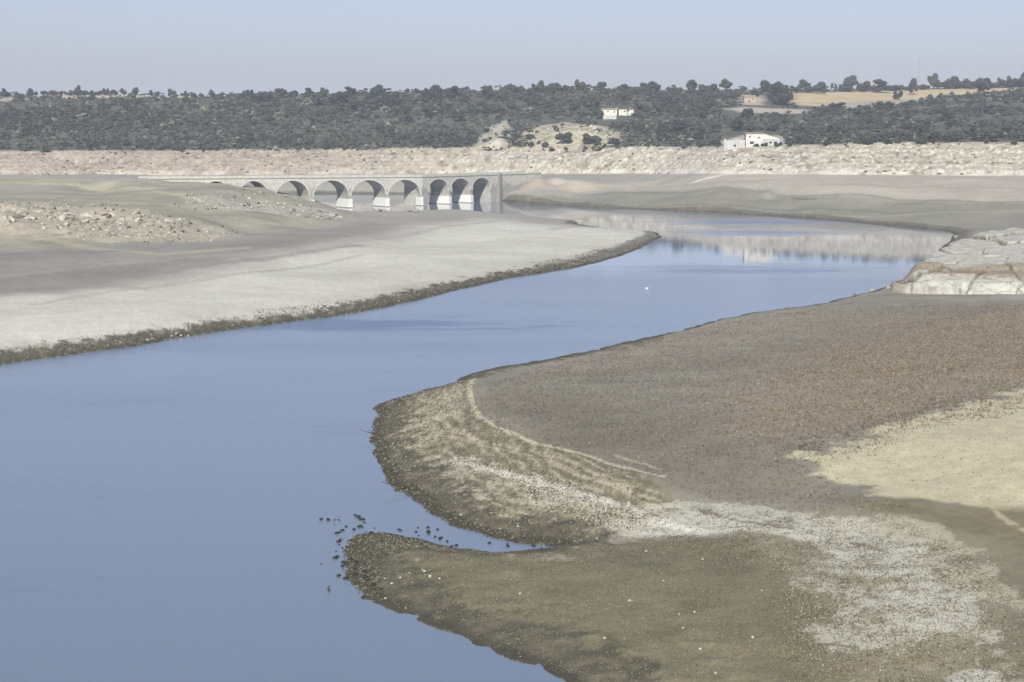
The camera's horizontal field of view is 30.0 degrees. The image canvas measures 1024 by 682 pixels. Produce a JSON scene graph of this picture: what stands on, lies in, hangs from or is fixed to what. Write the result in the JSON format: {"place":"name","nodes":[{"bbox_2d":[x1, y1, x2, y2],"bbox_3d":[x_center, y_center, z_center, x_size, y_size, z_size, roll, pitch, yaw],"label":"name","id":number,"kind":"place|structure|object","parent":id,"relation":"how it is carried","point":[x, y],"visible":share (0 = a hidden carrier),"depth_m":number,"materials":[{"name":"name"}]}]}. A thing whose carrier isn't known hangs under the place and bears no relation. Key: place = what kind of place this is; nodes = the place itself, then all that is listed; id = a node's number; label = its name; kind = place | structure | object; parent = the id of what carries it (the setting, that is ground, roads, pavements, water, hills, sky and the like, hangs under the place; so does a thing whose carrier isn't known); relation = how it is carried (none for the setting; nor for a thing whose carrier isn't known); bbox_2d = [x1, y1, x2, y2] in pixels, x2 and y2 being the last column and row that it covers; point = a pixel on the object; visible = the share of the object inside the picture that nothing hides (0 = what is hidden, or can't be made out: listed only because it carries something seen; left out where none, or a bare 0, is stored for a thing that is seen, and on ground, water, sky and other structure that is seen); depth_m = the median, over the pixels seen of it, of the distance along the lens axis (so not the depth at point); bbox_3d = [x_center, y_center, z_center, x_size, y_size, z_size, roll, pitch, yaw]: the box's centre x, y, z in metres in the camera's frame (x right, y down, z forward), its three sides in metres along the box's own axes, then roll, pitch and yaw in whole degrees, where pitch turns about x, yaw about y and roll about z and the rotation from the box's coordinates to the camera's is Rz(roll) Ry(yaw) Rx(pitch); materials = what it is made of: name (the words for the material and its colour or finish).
{"place":"outdoors","nodes":[
{"label":"outdoors","id":0,"kind":"place"},
{"bbox_2d":[0,194,953,681],"bbox_3d":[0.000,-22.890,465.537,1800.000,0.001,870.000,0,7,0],"label":"water","id":1,"kind":"structure","parent":0,"point":[166,506],"depth_m":182.33,"materials":[{"name":"blue liquid"}]},
{"bbox_2d":[0,86,1023,681],"bbox_3d":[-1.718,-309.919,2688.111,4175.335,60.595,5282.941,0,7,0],"label":"ground","id":2,"kind":"structure","parent":0,"point":[56,284],"depth_m":228.84,"materials":[{"name":"soil"}]},
{"bbox_2d":[2,211,23,218],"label":"boulder","id":3,"kind":"object","parent":2,"relation":"on","point":[14,214],"visible":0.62,"depth_m":469.96,"materials":[{"name":"stone"}]},
{"bbox_2d":[74,85,81,96],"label":"oak tree","id":4,"kind":"object","parent":2,"relation":"on","point":[77,91],"visible":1,"depth_m":1179.78,"materials":[{"name":"green plant"}]},
{"bbox_2d":[79,213,93,217],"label":"boulder","id":5,"kind":"object","parent":2,"relation":"on","point":[86,215],"visible":1,"depth_m":484.51,"materials":[{"name":"stone"}]},
{"bbox_2d":[94,210,109,214],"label":"boulder","id":6,"kind":"object","parent":2,"relation":"on","point":[102,212],"visible":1,"depth_m":487.09,"materials":[{"name":"stone"}]},
{"bbox_2d":[1,189,346,242],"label":"knoll rubble","id":7,"kind":"object","parent":2,"relation":"on","point":[142,215],"visible":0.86,"depth_m":481.45,"materials":[{"name":"beige stone"}]},
{"bbox_2d":[250,93,263,101],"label":"oak tree","id":8,"kind":"object","parent":2,"relation":"on","point":[257,98],"visible":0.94,"depth_m":1115.81,"materials":[{"name":"green plant"}]},
{"bbox_2d":[262,114,274,120],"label":"oak tree","id":9,"kind":"object","parent":2,"relation":"on","point":[268,117],"visible":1,"depth_m":1009.23,"materials":[{"name":"green plant"}]},
{"bbox_2d":[274,88,286,97],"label":"oak tree","id":10,"kind":"object","parent":2,"relation":"on","point":[279,92],"visible":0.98,"depth_m":1142.84,"materials":[{"name":"green plant"}]},
{"bbox_2d":[311,97,320,105],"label":"oak tree","id":11,"kind":"object","parent":2,"relation":"on","point":[316,101],"visible":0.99,"depth_m":1084.74,"materials":[{"name":"green plant"}]},
{"bbox_2d":[0,235,661,362],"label":"shore clods","id":12,"kind":"object","parent":2,"relation":"on","point":[304,309],"visible":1,"depth_m":310.82,"materials":[{"name":"brown soil"}]},
{"bbox_2d":[22,240,643,353],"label":"bank scrub","id":13,"kind":"object","parent":2,"relation":"on","point":[403,296],"visible":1,"depth_m":348.54,"materials":[{"name":"plant"}]},
{"bbox_2d":[138,171,540,207],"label":"arch bridge","id":14,"kind":"structure","parent":2,"relation":"on","point":[491,186],"depth_m":676.46,"materials":[{"name":"stone"}]},
{"bbox_2d":[331,91,350,102],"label":"oak tree","id":15,"kind":"object","parent":2,"relation":"on","point":[341,97],"visible":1,"depth_m":1091.57,"materials":[{"name":"green plant"}]},
{"bbox_2d":[347,103,356,111],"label":"oak tree","id":16,"kind":"object","parent":2,"relation":"on","point":[351,106],"visible":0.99,"depth_m":1029.89,"materials":[{"name":"green plant"}]},
{"bbox_2d":[366,89,377,98],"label":"oak tree","id":17,"kind":"object","parent":2,"relation":"on","point":[372,93],"visible":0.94,"depth_m":1102.29,"materials":[{"name":"green plant"}]},
{"bbox_2d":[370,84,385,92],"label":"oak tree","id":18,"kind":"object","parent":2,"relation":"on","point":[378,87],"visible":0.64,"depth_m":1133.48,"materials":[{"name":"green plant"}]},
{"bbox_2d":[381,91,401,104],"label":"oak tree","id":19,"kind":"object","parent":2,"relation":"on","point":[393,98],"visible":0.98,"depth_m":1058.08,"materials":[{"name":"green plant"}]},
{"bbox_2d":[340,532,445,598],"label":"tip clods","id":20,"kind":"object","parent":2,"relation":"on","point":[403,539],"visible":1,"depth_m":139.93,"materials":[{"name":"brown soil"}]},
{"bbox_2d":[402,105,412,113],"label":"oak tree","id":21,"kind":"object","parent":2,"relation":"on","point":[407,109],"visible":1,"depth_m":1011.25,"materials":[{"name":"green plant"}]},
{"bbox_2d":[419,89,434,101],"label":"oak tree","id":22,"kind":"object","parent":2,"relation":"on","point":[424,97],"visible":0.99,"depth_m":1073.88,"materials":[{"name":"green plant"}]},
{"bbox_2d":[421,105,435,112],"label":"oak tree","id":23,"kind":"object","parent":2,"relation":"on","point":[427,109],"visible":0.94,"depth_m":1008.64,"materials":[{"name":"green plant"}]},
{"bbox_2d":[431,84,441,91],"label":"oak tree","id":24,"kind":"object","parent":2,"relation":"on","point":[437,87],"visible":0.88,"depth_m":1125.96,"materials":[{"name":"green plant"}]},
{"bbox_2d":[433,92,444,100],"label":"oak tree","id":25,"kind":"object","parent":2,"relation":"on","point":[437,95],"visible":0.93,"depth_m":1070.89,"materials":[{"name":"green plant"}]},
{"bbox_2d":[447,85,459,96],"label":"oak tree","id":26,"kind":"object","parent":2,"relation":"on","point":[452,89],"visible":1,"depth_m":1100.26,"materials":[{"name":"green plant"}]},
{"bbox_2d":[451,110,464,120],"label":"oak tree","id":27,"kind":"object","parent":2,"relation":"on","point":[454,113],"visible":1,"depth_m":981.25,"materials":[{"name":"green plant"}]},
{"bbox_2d":[369,360,572,550],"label":"edge clods","id":28,"kind":"object","parent":2,"relation":"on","point":[389,474],"visible":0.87,"depth_m":163.42,"materials":[{"name":"brown soil"}]},
{"bbox_2d":[482,85,493,96],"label":"oak tree","id":29,"kind":"object","parent":2,"relation":"on","point":[486,89],"visible":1,"depth_m":1100.56,"materials":[{"name":"green plant"}]},
{"bbox_2d":[506,100,515,108],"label":"oak tree","id":30,"kind":"object","parent":2,"relation":"on","point":[510,105],"visible":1,"depth_m":1036.25,"materials":[{"name":"green plant"}]},
{"bbox_2d":[0,84,1023,154],"bbox_3d":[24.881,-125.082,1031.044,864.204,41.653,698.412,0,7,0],"label":"scrub","id":31,"kind":"object","parent":2,"relation":"on","point":[176,122],"visible":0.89,"depth_m":978.02,"materials":[{"name":"green plant"}]},
{"bbox_2d":[0,141,1023,174],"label":"rubble","id":32,"kind":"object","parent":2,"relation":"on","point":[624,163],"visible":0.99,"depth_m":819.25,"materials":[{"name":"beige stone"}]},
{"bbox_2d":[374,378,665,545],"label":"bank clods","id":33,"kind":"object","parent":2,"relation":"on","point":[487,459],"visible":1,"depth_m":170.73,"materials":[{"name":"brown soil"}]},
{"bbox_2d":[378,378,662,542],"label":"bank debris","id":34,"kind":"object","parent":2,"relation":"on","point":[490,462],"visible":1,"depth_m":169.70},
{"bbox_2d":[530,84,542,91],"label":"oak tree","id":35,"kind":"object","parent":2,"relation":"on","point":[536,88],"visible":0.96,"depth_m":1150.39,"materials":[{"name":"green plant"}]},
{"bbox_2d":[546,85,557,94],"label":"oak tree","id":36,"kind":"object","parent":2,"relation":"on","point":[552,88],"visible":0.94,"depth_m":1147.56,"materials":[{"name":"green plant"}]},
{"bbox_2d":[449,456,665,528],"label":"strand stones","id":37,"kind":"object","parent":2,"relation":"on","point":[463,462],"visible":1,"depth_m":153.80,"materials":[{"name":"grey stone"}]},
{"bbox_2d":[554,132,571,143],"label":"oak tree","id":38,"kind":"object","parent":2,"relation":"on","point":[566,137],"visible":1,"depth_m":835.01,"materials":[{"name":"green plant"}]},
{"bbox_2d":[569,102,578,110],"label":"oak tree","id":39,"kind":"object","parent":2,"relation":"on","point":[574,106],"visible":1,"depth_m":1034.02,"materials":[{"name":"green plant"}]},
{"bbox_2d":[574,79,586,89],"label":"oak tree","id":40,"kind":"object","parent":2,"relation":"on","point":[582,85],"visible":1,"depth_m":1194.32,"materials":[{"name":"green plant"}]},
{"bbox_2d":[583,94,598,104],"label":"oak tree","id":41,"kind":"object","parent":2,"relation":"on","point":[591,99],"visible":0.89,"depth_m":1064.74,"materials":[{"name":"green plant"}]},
{"bbox_2d":[582,133,602,143],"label":"oak tree","id":42,"kind":"object","parent":2,"relation":"on","point":[592,139],"visible":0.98,"depth_m":829.95,"materials":[{"name":"green plant"}]},
{"bbox_2d":[591,109,603,118],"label":"oak tree","id":43,"kind":"object","parent":2,"relation":"on","point":[598,113],"visible":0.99,"depth_m":988.77,"materials":[{"name":"green plant"}]},
{"bbox_2d":[596,81,606,88],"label":"oak tree","id":44,"kind":"object","parent":2,"relation":"on","point":[603,84],"visible":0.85,"depth_m":1190.05,"materials":[{"name":"green plant"}]},
{"bbox_2d":[598,88,608,94],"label":"oak tree","id":45,"kind":"object","parent":2,"relation":"on","point":[604,91],"visible":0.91,"depth_m":1145.62,"materials":[{"name":"green plant"}]},
{"bbox_2d":[603,115,616,118],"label":"terrace wall","id":46,"kind":"structure","parent":2,"relation":"on","point":[609,116],"depth_m":986.07,"materials":[{"name":"white paint"}]},
{"bbox_2d":[601,108,633,115],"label":"farmhouse","id":47,"kind":"object","parent":2,"relation":"on","point":[610,111],"visible":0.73,"depth_m":1014.24,"materials":[{"name":"paint"}]},
{"bbox_2d":[617,89,632,99],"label":"oak tree","id":48,"kind":"object","parent":2,"relation":"on","point":[624,94],"visible":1,"depth_m":1124.30,"materials":[{"name":"green plant"}]},
{"bbox_2d":[633,102,644,110],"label":"oak tree","id":49,"kind":"object","parent":2,"relation":"on","point":[640,106],"visible":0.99,"depth_m":1041.15,"materials":[{"name":"green plant"}]},
{"bbox_2d":[360,533,936,681],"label":"mud stubble","id":50,"kind":"object","parent":2,"relation":"on","point":[620,604],"visible":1,"depth_m":122.83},
{"bbox_2d":[350,533,950,681],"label":"lobe clods","id":51,"kind":"object","parent":2,"relation":"on","point":[619,604],"visible":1,"depth_m":122.12,"materials":[{"name":"brown soil"}]},
{"bbox_2d":[648,81,661,91],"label":"oak tree","id":52,"kind":"object","parent":2,"relation":"on","point":[654,86],"visible":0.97,"depth_m":1207.29,"materials":[{"name":"green plant"}]},
{"bbox_2d":[671,119,686,130],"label":"oak tree","id":53,"kind":"object","parent":2,"relation":"on","point":[680,125],"visible":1,"depth_m":863.33,"materials":[{"name":"green plant"}]},
{"bbox_2d":[686,79,697,88],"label":"oak tree","id":54,"kind":"object","parent":2,"relation":"on","point":[693,83],"visible":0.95,"depth_m":1230.55,"materials":[{"name":"green plant"}]},
{"bbox_2d":[693,132,703,138],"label":"oak tree","id":55,"kind":"object","parent":2,"relation":"on","point":[697,134],"visible":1,"depth_m":810.90,"materials":[{"name":"green plant"}]},
{"bbox_2d":[698,109,706,118],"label":"oak tree","id":56,"kind":"object","parent":2,"relation":"on","point":[703,114],"visible":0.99,"depth_m":972.58,"materials":[{"name":"green plant"}]},
{"bbox_2d":[697,84,710,92],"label":"oak tree","id":57,"kind":"object","parent":2,"relation":"on","point":[702,88],"visible":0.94,"depth_m":1196.78,"materials":[{"name":"green plant"}]},
{"bbox_2d":[719,78,732,88],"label":"oak tree","id":58,"kind":"object","parent":2,"relation":"on","point":[725,82],"visible":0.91,"depth_m":1257.60,"materials":[{"name":"green plant"}]},
{"bbox_2d":[730,117,743,130],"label":"oak tree","id":59,"kind":"object","parent":2,"relation":"on","point":[736,123],"visible":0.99,"depth_m":852.95,"materials":[{"name":"green plant"}]},
{"bbox_2d":[472,304,1023,511],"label":"dry weeds","id":60,"kind":"object","parent":2,"relation":"on","point":[795,354],"visible":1,"depth_m":214.20,"materials":[{"name":"brown plant"}]},
{"bbox_2d":[743,108,753,118],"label":"oak tree","id":61,"kind":"object","parent":2,"relation":"on","point":[750,111],"visible":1,"depth_m":963.56,"materials":[{"name":"green plant"}]},
{"bbox_2d":[742,95,755,101],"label":"barn","id":62,"kind":"structure","parent":2,"relation":"on","point":[749,98],"depth_m":1132.52,"materials":[{"name":"paint"}]},
{"bbox_2d":[746,124,755,130],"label":"bush","id":63,"kind":"object","parent":2,"relation":"on","point":[750,127],"visible":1,"depth_m":851.05,"materials":[{"name":"green plant"}]},
{"bbox_2d":[723,132,780,149],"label":"ruined house","id":64,"kind":"structure","parent":2,"relation":"on","point":[751,139],"depth_m":735.09,"materials":[{"name":"paint"}]},
{"bbox_2d":[749,89,761,95],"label":"oak tree","id":65,"kind":"object","parent":2,"relation":"on","point":[755,92],"visible":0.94,"depth_m":1180.18,"materials":[{"name":"green plant"}]},
{"bbox_2d":[760,80,772,91],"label":"oak tree","id":66,"kind":"object","parent":2,"relation":"on","point":[766,85],"visible":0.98,"depth_m":1245.77,"materials":[{"name":"green plant"}]},
{"bbox_2d":[767,89,777,98],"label":"oak tree","id":67,"kind":"object","parent":2,"relation":"on","point":[772,94],"visible":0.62,"depth_m":1133.67,"materials":[{"name":"green plant"}]},
{"bbox_2d":[766,124,779,130],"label":"bush","id":68,"kind":"object","parent":2,"relation":"on","point":[774,127],"visible":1,"depth_m":851.96,"materials":[{"name":"green plant"}]},
{"bbox_2d":[771,81,793,105],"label":"oak tree","id":69,"kind":"object","parent":2,"relation":"on","point":[784,94],"visible":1,"depth_m":1107.37,"materials":[{"name":"green plant"}]},
{"bbox_2d":[576,495,1023,681],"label":"crust clods","id":70,"kind":"object","parent":2,"relation":"on","point":[864,653],"visible":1,"depth_m":119.54,"materials":[{"name":"grey soil"}]},
{"bbox_2d":[797,79,810,89],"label":"oak tree","id":71,"kind":"object","parent":2,"relation":"on","point":[803,83],"visible":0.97,"depth_m":1277.13,"materials":[{"name":"green plant"}]},
{"bbox_2d":[804,86,813,92],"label":"oak tree","id":72,"kind":"object","parent":2,"relation":"on","point":[808,89],"visible":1,"depth_m":1267.04,"materials":[{"name":"green plant"}]},
{"bbox_2d":[813,82,827,93],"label":"oak tree","id":73,"kind":"object","parent":2,"relation":"on","point":[819,86],"visible":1,"depth_m":1256.75,"materials":[{"name":"green plant"}]},
{"bbox_2d":[637,502,1023,681],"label":"shore weeds","id":74,"kind":"object","parent":2,"relation":"on","point":[849,620],"visible":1,"depth_m":120.06,"materials":[{"name":"plant"}]},
{"bbox_2d":[834,102,845,107],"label":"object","id":75,"kind":"object","parent":2,"relation":"on","point":[838,105],"visible":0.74,"depth_m":1088.28,"materials":[{"name":"green plant"}]},
{"bbox_2d":[838,84,852,91],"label":"oak tree","id":76,"kind":"object","parent":2,"relation":"on","point":[842,87],"visible":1,"depth_m":1302.83,"materials":[{"name":"green plant"}]},
{"bbox_2d":[843,75,858,91],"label":"oak tree","id":77,"kind":"object","parent":2,"relation":"on","point":[851,80],"visible":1,"depth_m":1305.81,"materials":[{"name":"green plant"}]},
{"bbox_2d":[689,313,1023,447],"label":"orange weeds","id":78,"kind":"object","parent":2,"relation":"on","point":[910,367],"visible":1,"depth_m":207.17,"materials":[{"name":"brown plant"}]},
{"bbox_2d":[855,107,866,114],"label":"oak tree","id":79,"kind":"object","parent":2,"relation":"on","point":[861,112],"visible":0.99,"depth_m":1008.33,"materials":[{"name":"green plant"}]},
{"bbox_2d":[856,84,867,91],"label":"oak tree","id":80,"kind":"object","parent":2,"relation":"on","point":[863,87],"visible":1,"depth_m":1310.66,"materials":[{"name":"green plant"}]},
{"bbox_2d":[859,104,870,113],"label":"oak tree","id":81,"kind":"object","parent":2,"relation":"on","point":[867,107],"visible":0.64,"depth_m":1022.72,"materials":[{"name":"green plant"}]},
{"bbox_2d":[874,101,888,107],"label":"oak tree","id":82,"kind":"object","parent":2,"relation":"on","point":[882,103],"visible":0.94,"depth_m":1084.67,"materials":[{"name":"green plant"}]},
{"bbox_2d":[873,79,891,92],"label":"oak tree","id":83,"kind":"object","parent":2,"relation":"on","point":[881,85],"visible":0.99,"depth_m":1302.27,"materials":[{"name":"green plant"}]},
{"bbox_2d":[885,101,897,110],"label":"oak tree","id":84,"kind":"object","parent":2,"relation":"on","point":[891,106],"visible":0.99,"depth_m":1075.43,"materials":[{"name":"green plant"}]},
{"bbox_2d":[885,130,898,137],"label":"oak tree","id":85,"kind":"object","parent":2,"relation":"on","point":[892,134],"visible":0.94,"depth_m":744.60,"materials":[{"name":"green plant"}]},
{"bbox_2d":[892,90,903,99],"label":"oak tree","id":86,"kind":"object","parent":2,"relation":"on","point":[899,94],"visible":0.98,"depth_m":1183.93,"materials":[{"name":"green plant"}]},
{"bbox_2d":[774,377,1023,503],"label":"edge weeds","id":87,"kind":"object","parent":2,"relation":"on","point":[905,424],"visible":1,"depth_m":176.05,"materials":[{"name":"brown plant"}]},
{"bbox_2d":[902,122,915,129],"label":"oak tree","id":88,"kind":"object","parent":2,"relation":"on","point":[908,125],"visible":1,"depth_m":819.89,"materials":[{"name":"green plant"}]},
{"bbox_2d":[908,77,917,94],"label":"oak tree","id":89,"kind":"object","parent":2,"relation":"on","point":[913,85],"visible":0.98,"depth_m":1269.66,"materials":[{"name":"green plant"}]},
{"bbox_2d":[812,400,1023,503],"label":"sand specks","id":90,"kind":"object","parent":2,"relation":"on","point":[943,457],"visible":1,"depth_m":159.03,"materials":[{"name":"beige sand"}]},
{"bbox_2d":[914,136,927,143],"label":"oak tree","id":91,"kind":"object","parent":2,"relation":"on","point":[921,140],"visible":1,"depth_m":712.20,"materials":[{"name":"green plant"}]},
{"bbox_2d":[927,73,939,88],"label":"oak tree","id":92,"kind":"object","parent":2,"relation":"on","point":[933,80],"visible":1,"depth_m":1340.80,"materials":[{"name":"green plant"}]},
{"bbox_2d":[942,111,954,118],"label":"oak tree","id":93,"kind":"object","parent":2,"relation":"on","point":[948,115],"visible":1,"depth_m":935.89,"materials":[{"name":"green plant"}]},
{"bbox_2d":[944,78,953,87],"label":"oak tree","id":94,"kind":"object","parent":2,"relation":"on","point":[948,83],"visible":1,"depth_m":1333.82,"materials":[{"name":"green plant"}]},
{"bbox_2d":[950,75,959,88],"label":"oak tree","id":95,"kind":"object","parent":2,"relation":"on","point":[955,81],"visible":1,"depth_m":1330.55,"materials":[{"name":"green plant"}]},
{"bbox_2d":[890,228,1023,294],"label":"rock outcrop","id":96,"kind":"object","parent":2,"relation":"on","point":[990,262],"visible":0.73,"depth_m":338.93,"materials":[{"name":"stone"}]},
{"bbox_2d":[964,81,978,88],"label":"oak tree","id":97,"kind":"object","parent":2,"relation":"on","point":[971,85],"visible":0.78,"depth_m":1319.71,"materials":[{"name":"green plant"}]},
{"bbox_2d":[976,77,991,90],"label":"oak tree","id":98,"kind":"object","parent":2,"relation":"on","point":[984,84],"visible":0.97,"depth_m":1224.96,"materials":[{"name":"green plant"}]},
{"bbox_2d":[983,104,995,111],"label":"oak tree","id":99,"kind":"object","parent":2,"relation":"on","point":[987,108],"visible":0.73,"depth_m":997.39,"materials":[{"name":"green plant"}]},
{"bbox_2d":[1001,126,1011,132],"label":"oak tree","id":100,"kind":"object","parent":2,"relation":"on","point":[1008,129],"visible":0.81,"depth_m":764.51,"materials":[{"name":"green plant"}]},
{"bbox_2d":[1001,80,1014,87],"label":"oak tree","id":101,"kind":"object","parent":2,"relation":"on","point":[1009,84],"visible":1,"depth_m":1319.23,"materials":[{"name":"green plant"}]},
{"bbox_2d":[0,0,1023,95],"label":"sky","id":102,"kind":"structure","parent":0,"point":[195,46],"materials":[{"name":"blue"}]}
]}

